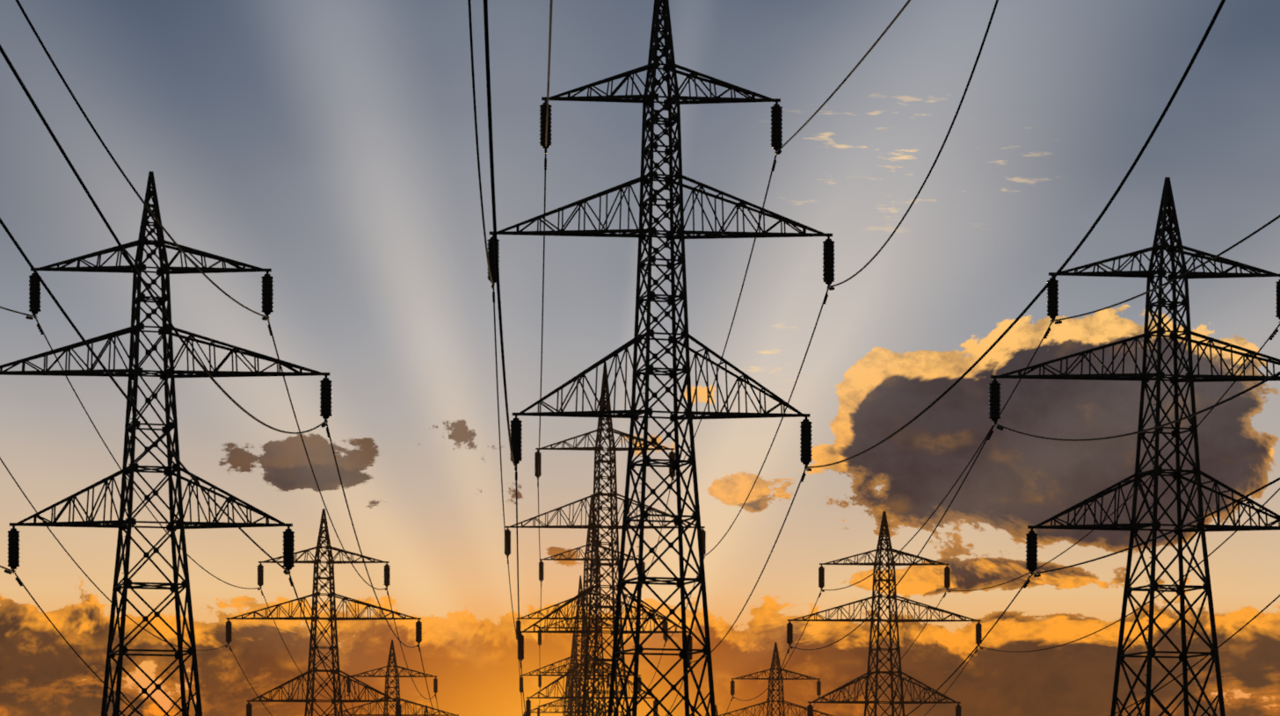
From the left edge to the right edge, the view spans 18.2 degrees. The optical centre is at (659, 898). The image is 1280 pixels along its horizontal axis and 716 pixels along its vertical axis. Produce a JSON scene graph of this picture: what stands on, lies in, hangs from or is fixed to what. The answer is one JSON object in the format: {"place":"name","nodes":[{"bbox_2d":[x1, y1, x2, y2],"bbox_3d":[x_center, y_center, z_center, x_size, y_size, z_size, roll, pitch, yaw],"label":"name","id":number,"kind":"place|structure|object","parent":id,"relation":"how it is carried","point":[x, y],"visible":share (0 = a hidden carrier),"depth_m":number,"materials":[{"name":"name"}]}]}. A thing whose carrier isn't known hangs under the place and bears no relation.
{"place":"outdoors","nodes":[
{"label":"outdoors","id":0,"kind":"place"},
{"bbox_2d":[0,0,1279,715],"label":"sky","id":1,"kind":"structure","parent":0,"point":[329,147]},
{"bbox_3d":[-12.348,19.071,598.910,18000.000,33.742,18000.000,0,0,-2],"label":"ground","id":2,"kind":"structure","parent":0,"visible":0},
{"bbox_2d":[0,171,332,715],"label":"tower","id":3,"kind":"structure","parent":2,"relation":"on","point":[128,524],"depth_m":198.06,"materials":[{"name":"metal"}]},
{"bbox_2d":[225,509,421,715],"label":"tower","id":4,"kind":"structure","parent":2,"relation":"on","point":[316,618],"depth_m":363.96,"materials":[{"name":"metal"}]},
{"bbox_2d":[328,640,458,715],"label":"tower","id":5,"kind":"structure","parent":2,"relation":"on","point":[396,677],"depth_m":529.91,"materials":[{"name":"metal"}]},
{"bbox_2d":[537,669,598,715],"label":"tower","id":6,"kind":"structure","parent":2,"relation":"on","point":[566,706],"depth_m":786.56,"materials":[{"name":"metal"}]},
{"bbox_2d":[523,629,623,715],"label":"tower","id":7,"kind":"structure","parent":2,"relation":"on","point":[550,703],"depth_m":675.61,"materials":[{"name":"metal"}]},
{"bbox_2d":[519,575,641,715],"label":"tower","id":8,"kind":"structure","parent":2,"relation":"on","point":[575,665],"depth_m":564.65,"materials":[{"name":"metal"}]},
{"bbox_2d":[516,494,668,715],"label":"tower","id":9,"kind":"structure","parent":2,"relation":"on","point":[586,581],"depth_m":453.70,"materials":[{"name":"metal"}]},
{"bbox_2d":[503,363,705,715],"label":"tower","id":10,"kind":"structure","parent":2,"relation":"on","point":[611,495],"depth_m":342.74,"materials":[{"name":"metal"}]},
{"bbox_2d":[487,0,834,715],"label":"tower","id":11,"kind":"structure","parent":2,"relation":"on","point":[670,121],"depth_m":198.85,"materials":[{"name":"metal"}]},
{"bbox_2d":[0,0,1279,715],"bbox_3d":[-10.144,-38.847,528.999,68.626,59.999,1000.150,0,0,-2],"label":"conductors","id":12,"kind":"object","parent":11,"relation":"attached to","point":[541,356],"visible":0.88,"depth_m":163.01,"materials":[{"name":"metal"}]},
{"bbox_2d":[717,642,833,715],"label":"tower","id":13,"kind":"structure","parent":2,"relation":"on","point":[779,679],"depth_m":531.49,"materials":[{"name":"metal"}]},
{"bbox_2d":[786,511,981,715],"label":"tower","id":14,"kind":"structure","parent":2,"relation":"on","point":[888,549],"depth_m":365.54,"materials":[{"name":"metal"}]},
{"bbox_2d":[989,176,1279,715],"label":"tower","id":15,"kind":"structure","parent":2,"relation":"on","point":[1133,527],"depth_m":199.54,"materials":[{"name":"metal"}]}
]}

